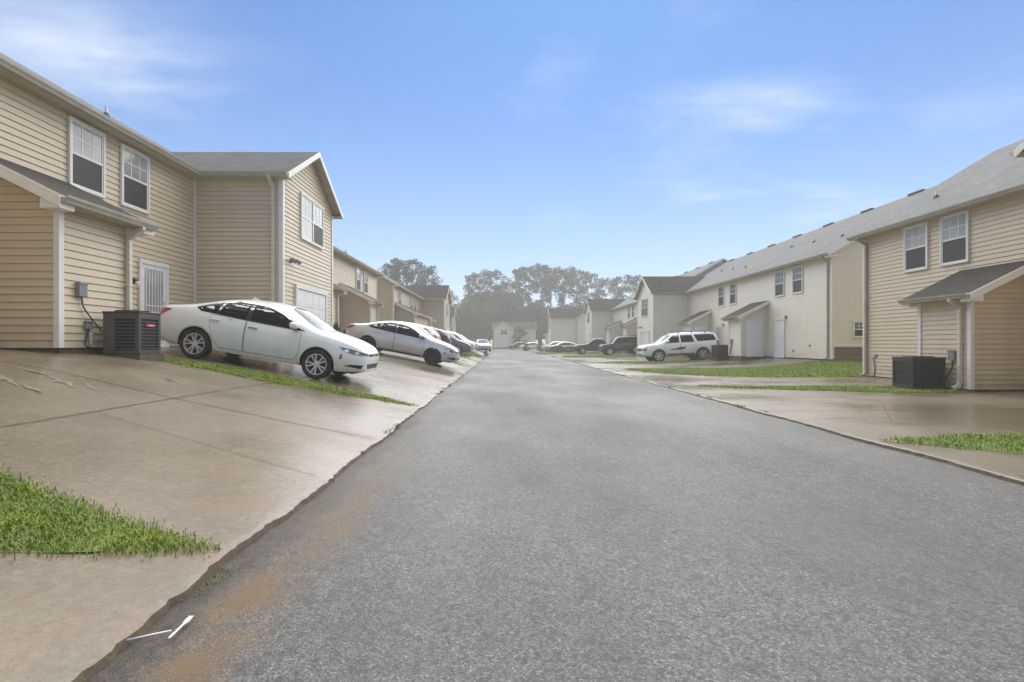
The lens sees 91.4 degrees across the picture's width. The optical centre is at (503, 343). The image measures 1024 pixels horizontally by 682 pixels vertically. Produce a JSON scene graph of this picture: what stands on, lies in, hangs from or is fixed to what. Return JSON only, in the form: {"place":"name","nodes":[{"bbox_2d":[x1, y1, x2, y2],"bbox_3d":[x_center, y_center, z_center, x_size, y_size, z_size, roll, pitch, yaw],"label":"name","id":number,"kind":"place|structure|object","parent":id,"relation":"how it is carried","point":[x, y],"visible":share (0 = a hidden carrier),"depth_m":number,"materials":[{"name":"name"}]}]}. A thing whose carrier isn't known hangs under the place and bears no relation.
{"place":"outdoors","nodes":[
{"label":"outdoors","id":0,"kind":"place"},
{"bbox_2d":[0,462,220,562],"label":"grass","id":1,"kind":"structure","parent":0,"point":[64,525],"depth_m":2.98,"materials":[{"name":"plant"}]},
{"bbox_2d":[0,347,489,681],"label":"driveway","id":2,"kind":"structure","parent":0,"point":[66,617],"depth_m":4.41,"materials":[{"name":"concrete"}]},
{"bbox_2d":[0,374,17,385],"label":"pale stain","id":3,"kind":"object","parent":2,"relation":"on","point":[2,377],"visible":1,"depth_m":5.71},
{"bbox_2d":[23,385,40,391],"bbox_3d":[-5.293,0.498,5.586,0.328,0.068,0.112,0,0,24],"label":"pale stain","id":4,"kind":"object","parent":2,"relation":"on","point":[29,387],"visible":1,"depth_m":5.59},
{"bbox_2d":[18,367,50,375],"bbox_3d":[-5.973,0.353,6.343,0.504,0.101,0.100,0,0,7],"label":"pale stain","id":5,"kind":"object","parent":2,"relation":"on","point":[33,370],"visible":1,"depth_m":6.34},
{"bbox_2d":[49,376,73,386],"bbox_3d":[-5.460,0.464,6.140,0.565,0.120,0.178,0,0,16],"label":"pale stain","id":6,"kind":"object","parent":2,"relation":"on","point":[65,382],"visible":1,"depth_m":6.14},
{"bbox_2d":[102,310,163,360],"bbox_3d":[-6.830,-0.028,9.200,0.700,1.146,0.700,0,0,-3],"label":"air conditioner","id":7,"kind":"object","parent":2,"relation":"on","point":[133,334],"visible":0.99,"depth_m":8.92,"materials":[{"name":"grey metal"}]},
{"bbox_2d":[0,383,266,426],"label":"driveway joint","id":8,"kind":"object","parent":2,"relation":"on","point":[116,407],"visible":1,"depth_m":5.52,"materials":[{"name":"concrete"}]},
{"bbox_2d":[6,361,370,437],"bbox_3d":[-4.860,0.673,6.601,6.279,1.150,0.030,0,0,0],"label":"driveway joint","id":9,"kind":"object","parent":2,"relation":"on","point":[191,401],"visible":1,"depth_m":6.60,"materials":[{"name":"concrete"}]},
{"bbox_2d":[102,413,316,475],"bbox_3d":[-3.025,0.987,4.999,2.620,0.513,0.020,0,0,13],"label":"driveway joint","id":10,"kind":"object","parent":2,"relation":"on","point":[216,447],"visible":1,"depth_m":4.95,"materials":[{"name":"concrete"}]},
{"bbox_2d":[159,297,378,378],"bbox_3d":[-5.439,-0.222,11.970,4.788,1.582,2.244,10,0,0],"label":"sedan","id":11,"kind":"object","parent":2,"relation":"on","point":[314,346],"visible":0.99,"depth_m":11.08,"materials":[{"name":"white paint"}]},
{"bbox_2d":[345,320,459,364],"bbox_3d":[-4.242,-0.146,21.600,4.788,1.582,2.244,11,0,0],"label":"sedan","id":12,"kind":"object","parent":2,"relation":"on","point":[395,336],"visible":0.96,"depth_m":20.71,"materials":[{"name":"silver metal"}]},
{"bbox_2d":[399,321,440,348],"bbox_3d":[-5.758,-0.429,28.000,4.362,1.630,2.236,8,0,0],"label":"hatchback","id":13,"kind":"object","parent":2,"relation":"on","point":[433,332],"visible":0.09,"depth_m":27.46,"materials":[{"name":"white paint"}]},
{"bbox_2d":[428,326,451,344],"bbox_3d":[-5.604,-0.405,32.600,4.362,1.630,2.236,9,0,0],"label":"suv","id":14,"kind":"object","parent":2,"relation":"on","point":[445,336],"visible":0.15,"depth_m":31.88,"materials":[{"name":"white paint"}]},
{"bbox_2d":[446,331,471,352],"bbox_3d":[-4.778,-0.224,39.000,4.788,1.549,2.244,10,0,0],"label":"sedan","id":15,"kind":"object","parent":2,"relation":"on","point":[461,346],"visible":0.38,"depth_m":38.15,"materials":[{"name":"grey paint"}]},
{"bbox_2d":[461,335,478,348],"bbox_3d":[-5.085,-0.277,55.000,4.788,1.549,2.244,9,0,0],"label":"sedan","id":16,"kind":"object","parent":2,"relation":"on","point":[476,344],"visible":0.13,"depth_m":54.33,"materials":[{"name":"white paint"}]},
{"bbox_2d":[475,339,491,351],"bbox_3d":[-2.747,0.204,63.983,2.244,1.549,4.788,0,2,-10],"label":"sedan","id":17,"kind":"object","parent":2,"relation":"on","point":[484,344],"visible":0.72,"depth_m":62.07,"materials":[{"name":"white paint"}]},
{"bbox_2d":[164,356,418,406],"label":"grass","id":18,"kind":"structure","parent":0,"point":[269,377],"depth_m":9.93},
{"bbox_2d":[460,352,483,357],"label":"grass","id":19,"kind":"structure","parent":0,"point":[471,354],"depth_m":42.12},
{"bbox_2d":[447,331,475,349],"bbox_3d":[-4.734,-0.259,47.000,4.362,1.630,2.236,10,0,0],"label":"hatchback","id":20,"kind":"object","parent":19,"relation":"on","point":[458,336],"visible":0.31,"depth_m":46.30,"materials":[{"name":"white paint"}]},
{"bbox_2d":[0,0,1023,343],"label":"sky","id":21,"kind":"structure","parent":0,"point":[612,139],"materials":[{"name":"blue"}]},
{"bbox_2d":[83,349,1023,681],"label":"road","id":22,"kind":"structure","parent":0,"point":[501,515],"depth_m":3.01,"materials":[{"name":"asphalt"}]},
{"bbox_2d":[126,630,171,640],"bbox_3d":[-1.566,1.289,2.206,0.165,0.008,0.010,0,0,-27],"label":"drinking straw","id":23,"kind":"object","parent":22,"relation":"on","point":[148,635],"visible":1,"depth_m":2.21,"materials":[{"name":"white plastic"}]},
{"bbox_2d":[168,615,193,638],"bbox_3d":[-1.472,1.290,2.276,0.024,0.007,0.173,0,0,-3],"label":"plastic fork","id":24,"kind":"object","parent":22,"relation":"on","point":[187,619],"visible":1,"depth_m":2.30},
{"bbox_2d":[191,362,771,596],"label":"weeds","id":25,"kind":"object","parent":22,"relation":"on","point":[396,426],"visible":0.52,"depth_m":2.87,"materials":[{"name":"green plant"}]},
{"bbox_2d":[562,354,637,357],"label":"grass","id":26,"kind":"structure","parent":0,"point":[608,356],"depth_m":46.26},
{"bbox_2d":[592,360,703,363],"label":"grass","id":27,"kind":"structure","parent":0,"point":[651,362],"depth_m":32.01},
{"bbox_2d":[472,344,862,368],"bbox_3d":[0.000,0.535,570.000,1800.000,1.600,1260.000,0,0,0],"label":"ground","id":28,"kind":"structure","parent":0,"point":[522,349],"depth_m":110.34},
{"bbox_2d":[0,52,385,353],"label":"row house","id":29,"kind":"structure","parent":28,"relation":"on","point":[100,211],"depth_m":11.84,"materials":[{"name":"beige"}]},
{"bbox_2d":[67,115,105,198],"bbox_3d":[-8.748,-3.885,10.500,0.059,1.420,0.910,0,0,0],"label":"window","id":30,"kind":"structure","parent":29,"relation":"in","point":[86,147],"depth_m":10.47,"materials":[{"name":"glass"}]},
{"bbox_2d":[120,143,149,214],"bbox_3d":[-8.748,-3.885,11.870,0.059,1.420,0.910,0,0,0],"label":"window","id":31,"kind":"structure","parent":29,"relation":"in","point":[134,165],"depth_m":11.84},
{"bbox_2d":[138,258,169,346],"bbox_3d":[-8.732,-0.965,12.500,0.089,2.170,1.040,0,0,0],"label":"door","id":32,"kind":"structure","parent":29,"relation":"in","point":[153,293],"depth_m":12.47,"materials":[{"name":"paint"}]},
{"bbox_2d":[294,284,326,322],"bbox_3d":[-6.243,-0.715,16.300,0.069,2.170,2.620,0,0,0],"label":"garage door","id":33,"kind":"structure","parent":29,"relation":"in","point":[302,297],"depth_m":16.25,"materials":[{"name":"paint"}]},
{"bbox_2d":[300,192,323,249],"bbox_3d":[-6.248,-3.965,16.350,0.059,1.440,1.910,0,0,0],"label":"window","id":34,"kind":"structure","parent":29,"relation":"in","point":[311,213],"depth_m":16.25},
{"bbox_2d":[356,266,360,290],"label":"window","id":35,"kind":"structure","parent":29,"relation":"in","point":[358,270],"depth_m":30.12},
{"bbox_2d":[363,270,367,294],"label":"window","id":36,"kind":"structure","parent":29,"relation":"in","point":[365,288],"depth_m":31.66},
{"bbox_2d":[333,322,342,332],"bbox_3d":[-6.326,-0.205,18.966,0.585,1.304,0.513,0,0,-3],"label":"shrub","id":37,"kind":"object","parent":28,"relation":"on","point":[336,327],"visible":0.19,"depth_m":18.96,"materials":[{"name":"green plant"}]},
{"bbox_2d":[377,262,401,282],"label":"pine tree","id":38,"kind":"object","parent":28,"relation":"on","point":[392,271],"visible":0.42,"depth_m":109.46,"materials":[{"name":"green plant"}]},
{"bbox_2d":[336,247,451,330],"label":"row house","id":39,"kind":"structure","parent":28,"relation":"on","point":[427,305],"depth_m":47.46,"materials":[{"name":"beige"}]},
{"bbox_2d":[382,258,414,284],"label":"pine tree","id":40,"kind":"object","parent":28,"relation":"on","point":[402,272],"visible":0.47,"depth_m":110.44,"materials":[{"name":"green plant"}]},
{"bbox_2d":[399,258,426,284],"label":"pine tree","id":41,"kind":"object","parent":28,"relation":"on","point":[419,279],"visible":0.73,"depth_m":109.20,"materials":[{"name":"green plant"}]},
{"bbox_2d":[417,266,443,284],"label":"pine tree","id":42,"kind":"object","parent":28,"relation":"on","point":[428,271],"visible":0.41,"depth_m":113.03,"materials":[{"name":"green plant"}]},
{"bbox_2d":[450,307,457,332],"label":"row house","id":43,"kind":"structure","parent":28,"relation":"on","point":[453,315],"depth_m":79.59,"materials":[{"name":"beige"}]},
{"bbox_2d":[450,294,466,317],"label":"broadleaf tree","id":44,"kind":"object","parent":28,"relation":"on","point":[461,305],"visible":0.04,"depth_m":148.91,"materials":[{"name":"green plant"}]},
{"bbox_2d":[456,314,466,334],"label":"broadleaf tree","id":45,"kind":"object","parent":28,"relation":"on","point":[461,322],"visible":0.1,"depth_m":144.00,"materials":[{"name":"green plant"}]},
{"bbox_2d":[456,319,473,339],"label":"broadleaf tree","id":46,"kind":"object","parent":28,"relation":"on","point":[458,325],"visible":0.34,"depth_m":144.40,"materials":[{"name":"green plant"}]},
{"bbox_2d":[456,309,481,341],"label":"broadleaf tree","id":47,"kind":"object","parent":28,"relation":"on","point":[465,318],"visible":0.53,"depth_m":143.78,"materials":[{"name":"green plant"}]},
{"bbox_2d":[460,294,489,334],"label":"broadleaf tree","id":48,"kind":"object","parent":28,"relation":"on","point":[468,300],"visible":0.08,"depth_m":153.00,"materials":[{"name":"green plant"}]},
{"bbox_2d":[463,272,487,326],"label":"pine tree","id":49,"kind":"object","parent":28,"relation":"on","point":[470,289],"visible":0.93,"depth_m":148.94,"materials":[{"name":"green plant"}]},
{"bbox_2d":[462,303,495,340],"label":"broadleaf tree","id":50,"kind":"object","parent":28,"relation":"on","point":[482,307],"visible":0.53,"depth_m":143.90,"materials":[{"name":"green plant"}]},
{"bbox_2d":[469,308,495,341],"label":"broadleaf tree","id":51,"kind":"object","parent":28,"relation":"on","point":[481,332],"visible":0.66,"depth_m":142.77,"materials":[{"name":"green plant"}]},
{"bbox_2d":[468,291,505,342],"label":"broadleaf tree","id":52,"kind":"object","parent":28,"relation":"on","point":[493,296],"visible":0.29,"depth_m":148.37,"materials":[{"name":"green plant"}]},
{"bbox_2d":[475,305,504,339],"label":"broadleaf tree","id":53,"kind":"object","parent":28,"relation":"on","point":[494,308],"visible":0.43,"depth_m":142.14,"materials":[{"name":"green plant"}]},
{"bbox_2d":[477,268,507,321],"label":"pine tree","id":54,"kind":"object","parent":28,"relation":"on","point":[494,287],"visible":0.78,"depth_m":151.20,"materials":[{"name":"green plant"}]},
{"bbox_2d":[496,281,511,305],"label":"pine tree","id":55,"kind":"object","parent":28,"relation":"on","point":[505,287],"visible":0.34,"depth_m":158.82,"materials":[{"name":"green plant"}]},
{"bbox_2d":[489,307,523,337],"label":"broadleaf tree","id":56,"kind":"object","parent":28,"relation":"on","point":[498,318],"visible":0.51,"depth_m":140.62,"materials":[{"name":"green plant"}]},
{"bbox_2d":[491,291,531,319],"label":"broadleaf tree","id":57,"kind":"object","parent":28,"relation":"on","point":[506,297],"visible":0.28,"depth_m":152.70,"materials":[{"name":"green plant"}]},
{"bbox_2d":[496,302,530,321],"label":"broadleaf tree","id":58,"kind":"object","parent":28,"relation":"on","point":[516,307],"visible":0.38,"depth_m":141.70,"materials":[{"name":"green plant"}]},
{"bbox_2d":[492,322,536,348],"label":"row house","id":59,"kind":"structure","parent":28,"relation":"on","point":[503,332],"depth_m":128.40,"materials":[{"name":"beige"}]},
{"bbox_2d":[499,340,508,346],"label":"garage door","id":60,"kind":"structure","parent":59,"relation":"in","point":[499,340],"depth_m":128.34,"materials":[{"name":"paint"}]},
{"bbox_2d":[501,329,506,334],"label":"window","id":61,"kind":"structure","parent":59,"relation":"in","point":[503,331],"depth_m":128.34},
{"bbox_2d":[501,269,527,305],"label":"pine tree","id":62,"kind":"object","parent":28,"relation":"on","point":[515,285],"visible":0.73,"depth_m":155.66,"materials":[{"name":"green plant"}]},
{"bbox_2d":[507,342,524,348],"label":"hatchback","id":63,"kind":"object","parent":28,"relation":"on","point":[515,345],"visible":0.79,"depth_m":107.10,"materials":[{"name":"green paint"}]},
{"bbox_2d":[511,326,529,343],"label":"broadleaf tree","id":64,"kind":"object","parent":28,"relation":"on","point":[518,337],"visible":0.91,"depth_m":126.00,"materials":[{"name":"green plant"}]},
{"bbox_2d":[523,343,529,350],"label":"shrub","id":65,"kind":"object","parent":28,"relation":"on","point":[526,348],"visible":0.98,"depth_m":87.78,"materials":[{"name":"green plant"}]},
{"bbox_2d":[516,264,540,307],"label":"pine tree","id":66,"kind":"object","parent":28,"relation":"on","point":[527,270],"visible":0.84,"depth_m":153.71,"materials":[{"name":"green plant"}]},
{"bbox_2d":[519,342,542,349],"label":"sedan","id":67,"kind":"object","parent":28,"relation":"on","point":[533,345],"visible":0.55,"depth_m":96.12,"materials":[{"name":"white paint"}]},
{"bbox_2d":[519,308,543,339],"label":"broadleaf tree","id":68,"kind":"object","parent":28,"relation":"on","point":[528,313],"visible":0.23,"depth_m":145.92,"materials":[{"name":"green plant"}]},
{"bbox_2d":[521,301,543,319],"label":"broadleaf tree","id":69,"kind":"object","parent":28,"relation":"on","point":[530,307],"visible":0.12,"depth_m":152.01,"materials":[{"name":"green plant"}]},
{"bbox_2d":[530,312,547,342],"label":"broadleaf tree","id":70,"kind":"object","parent":28,"relation":"on","point":[540,328],"visible":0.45,"depth_m":145.47,"materials":[{"name":"green plant"}]},
{"bbox_2d":[528,299,551,339],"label":"broadleaf tree","id":71,"kind":"object","parent":28,"relation":"on","point":[536,303],"visible":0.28,"depth_m":149.35,"materials":[{"name":"green plant"}]},
{"bbox_2d":[533,307,548,338],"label":"broadleaf tree","id":72,"kind":"object","parent":28,"relation":"on","point":[544,314],"visible":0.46,"depth_m":144.65,"materials":[{"name":"green plant"}]},
{"bbox_2d":[537,342,544,350],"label":"shrub","id":73,"kind":"object","parent":28,"relation":"on","point":[540,345],"visible":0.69,"depth_m":83.86,"materials":[{"name":"green plant"}]},
{"bbox_2d":[530,263,556,341],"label":"pine tree","id":74,"kind":"object","parent":28,"relation":"on","point":[547,283],"visible":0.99,"depth_m":149.06,"materials":[{"name":"green plant"}]},
{"bbox_2d":[539,266,560,308],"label":"pine tree","id":75,"kind":"object","parent":28,"relation":"on","point":[550,293],"visible":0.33,"depth_m":157.07,"materials":[{"name":"green plant"}]},
{"bbox_2d":[546,345,567,351],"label":"shrub","id":76,"kind":"object","parent":28,"relation":"on","point":[553,348],"visible":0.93,"depth_m":69.68,"materials":[{"name":"green plant"}]},
{"bbox_2d":[544,309,584,344],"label":"row house","id":77,"kind":"structure","parent":28,"relation":"on","point":[566,325],"depth_m":85.48,"materials":[{"name":"beige"}]},
{"bbox_2d":[552,268,576,305],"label":"pine tree","id":78,"kind":"object","parent":28,"relation":"on","point":[562,288],"visible":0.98,"depth_m":151.46,"materials":[{"name":"green plant"}]},
{"bbox_2d":[558,346,574,351],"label":"shrub","id":79,"kind":"object","parent":28,"relation":"on","point":[570,348],"visible":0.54,"depth_m":70.43,"materials":[{"name":"green plant"}]},
{"bbox_2d":[565,266,588,305],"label":"pine tree","id":80,"kind":"object","parent":28,"relation":"on","point":[576,299],"visible":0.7,"depth_m":159.24,"materials":[{"name":"green plant"}]},
{"bbox_2d":[573,271,598,303],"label":"pine tree","id":81,"kind":"object","parent":28,"relation":"on","point":[582,289],"visible":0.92,"depth_m":157.42,"materials":[{"name":"green plant"}]},
{"bbox_2d":[592,277,610,298],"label":"pine tree","id":82,"kind":"object","parent":28,"relation":"on","point":[601,284],"visible":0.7,"depth_m":164.82,"materials":[{"name":"green plant"}]},
{"bbox_2d":[607,276,632,298],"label":"pine tree","id":83,"kind":"object","parent":28,"relation":"on","point":[615,283],"visible":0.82,"depth_m":148.42,"materials":[{"name":"green plant"}]},
{"bbox_2d":[622,274,640,294],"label":"pine tree","id":84,"kind":"object","parent":28,"relation":"on","point":[632,288],"visible":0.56,"depth_m":136.99,"materials":[{"name":"green plant"}]},
{"bbox_2d":[583,258,727,352],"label":"row house","id":85,"kind":"structure","parent":28,"relation":"on","point":[607,320],"depth_m":68.05,"materials":[{"name":"beige"}]},
{"bbox_2d":[587,312,589,323],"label":"window","id":86,"kind":"structure","parent":85,"relation":"in","point":[588,314],"depth_m":72.49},
{"bbox_2d":[633,186,934,361],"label":"row house","id":87,"kind":"structure","parent":28,"relation":"on","point":[799,296],"depth_m":28.26,"materials":[{"name":"beige"}]},
{"bbox_2d":[640,330,648,344],"bbox_3d":[12.392,-0.035,43.800,0.069,2.170,2.620,0,0,0],"label":"garage door","id":88,"kind":"structure","parent":87,"relation":"in","point":[644,336],"depth_m":43.86,"materials":[{"name":"paint"}]},
{"bbox_2d":[641,298,647,316],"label":"window","id":89,"kind":"structure","parent":87,"relation":"in","point":[644,302],"depth_m":43.85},
{"bbox_2d":[693,325,707,331],"bbox_3d":[14.550,-0.310,36.833,1.040,2.140,0.089,0,0,0],"label":"door","id":90,"kind":"structure","parent":87,"relation":"in","point":[699,328],"depth_m":36.83,"materials":[{"name":"paint"}]},
{"bbox_2d":[715,324,721,344],"bbox_3d":[15.232,-0.305,35.400,0.089,2.170,1.040,0,0,0],"label":"door","id":91,"kind":"structure","parent":87,"relation":"in","point":[718,329],"depth_m":35.18,"materials":[{"name":"paint"}]},
{"bbox_2d":[718,285,723,306],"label":"window","id":92,"kind":"structure","parent":87,"relation":"in","point":[721,288],"depth_m":34.96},
{"bbox_2d":[729,282,735,304],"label":"window","id":93,"kind":"structure","parent":87,"relation":"in","point":[732,286],"depth_m":33.24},
{"bbox_2d":[745,320,763,356],"bbox_3d":[14.550,-0.310,28.933,1.040,2.140,0.089,0,0,0],"label":"door","id":94,"kind":"structure","parent":87,"relation":"in","point":[754,329],"depth_m":28.94,"materials":[{"name":"paint"}]},
{"bbox_2d":[774,269,783,297],"bbox_3d":[15.248,-3.310,27.600,0.059,1.450,0.910,0,0,0],"label":"window","id":95,"kind":"structure","parent":87,"relation":"in","point":[778,275],"depth_m":27.58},
{"bbox_2d":[773,318,784,357],"bbox_3d":[15.232,-0.305,27.600,0.089,2.170,1.040,0,0,0],"label":"door","id":96,"kind":"structure","parent":87,"relation":"in","point":[779,324],"depth_m":27.57,"materials":[{"name":"paint"}]},
{"bbox_2d":[792,264,802,294],"bbox_3d":[15.248,-3.310,25.900,0.059,1.450,0.910,0,0,0],"label":"window","id":97,"kind":"structure","parent":87,"relation":"in","point":[797,271],"depth_m":25.88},
{"bbox_2d":[852,321,862,337],"bbox_3d":[16.650,-0.660,23.198,0.830,0.790,0.059,0,0,0],"label":"window","id":98,"kind":"structure","parent":87,"relation":"in","point":[857,326],"depth_m":23.20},
{"bbox_2d":[846,139,1023,391],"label":"row house","id":99,"kind":"structure","parent":28,"relation":"on","point":[943,268],"depth_m":13.92,"materials":[{"name":"beige"}]},
{"bbox_2d":[903,221,928,272],"bbox_3d":[13.047,-3.030,15.800,0.059,1.470,0.910,0,0,0],"label":"window","id":100,"kind":"structure","parent":99,"relation":"in","point":[915,237],"depth_m":15.77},
{"bbox_2d":[940,209,969,266],"bbox_3d":[13.047,-3.030,14.450,0.059,1.470,0.910,0,0,0],"label":"window","id":101,"kind":"structure","parent":99,"relation":"in","point":[955,227],"depth_m":14.41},
{"bbox_2d":[624,360,862,376],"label":"grass","id":102,"kind":"structure","parent":0,"point":[844,368],"depth_m":21.30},
{"bbox_2d":[528,351,1023,485],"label":"driveway","id":103,"kind":"structure","parent":0,"point":[852,416],"depth_m":9.92,"materials":[{"name":"concrete"}]},
{"bbox_2d":[541,341,563,350],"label":"hatchback","id":104,"kind":"object","parent":103,"relation":"on","point":[543,347],"visible":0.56,"depth_m":78.26,"materials":[{"name":"silver metal"}]},
{"bbox_2d":[547,342,577,351],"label":"sedan","id":105,"kind":"object","parent":103,"relation":"on","point":[564,344],"visible":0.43,"depth_m":73.21,"materials":[{"name":"white paint"}]},
{"bbox_2d":[534,352,597,353],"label":"grass","id":106,"kind":"structure","parent":103,"relation":"on","point":[564,352],"depth_m":62.98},
{"bbox_2d":[573,338,615,353],"bbox_3d":[10.994,0.265,59.000,5.462,1.849,2.283,-2,0,0],"label":"sedan","id":107,"kind":"object","parent":103,"relation":"on","point":[593,344],"visible":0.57,"depth_m":58.08,"materials":[{"name":"black paint"}]},
{"bbox_2d":[598,335,636,354],"bbox_3d":[12.331,0.157,52.500,4.512,1.952,2.337,-4,0,0],"label":"suv","id":108,"kind":"object","parent":103,"relation":"on","point":[628,343],"visible":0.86,"depth_m":51.58,"materials":[{"name":"grey metal"}]},
{"bbox_2d":[636,331,718,361],"bbox_3d":[11.879,0.172,34.300,5.112,1.981,2.342,-3,0,0],"label":"suv","id":109,"kind":"object","parent":103,"relation":"on","point":[693,344],"visible":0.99,"depth_m":33.38,"materials":[{"name":"white paint"}]},
{"bbox_2d":[710,345,729,360],"bbox_3d":[13.720,0.702,31.500,0.930,1.276,0.930,0,0,0],"label":"air conditioner","id":110,"kind":"object","parent":103,"relation":"on","point":[719,352],"visible":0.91,"depth_m":31.11,"materials":[{"name":"black metal"}]},
{"bbox_2d":[697,384,974,392],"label":"grass","id":111,"kind":"structure","parent":0,"point":[870,388],"depth_m":13.49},
{"bbox_2d":[890,356,948,389],"bbox_3d":[11.130,0.926,13.400,0.880,1.186,0.880,0,0,6],"label":"air conditioner","id":112,"kind":"object","parent":111,"relation":"on","point":[919,372],"visible":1,"depth_m":13.04,"materials":[{"name":"black metal"}]},
{"bbox_2d":[881,430,1023,453],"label":"grass","id":113,"kind":"structure","parent":0,"point":[1007,443],"depth_m":6.36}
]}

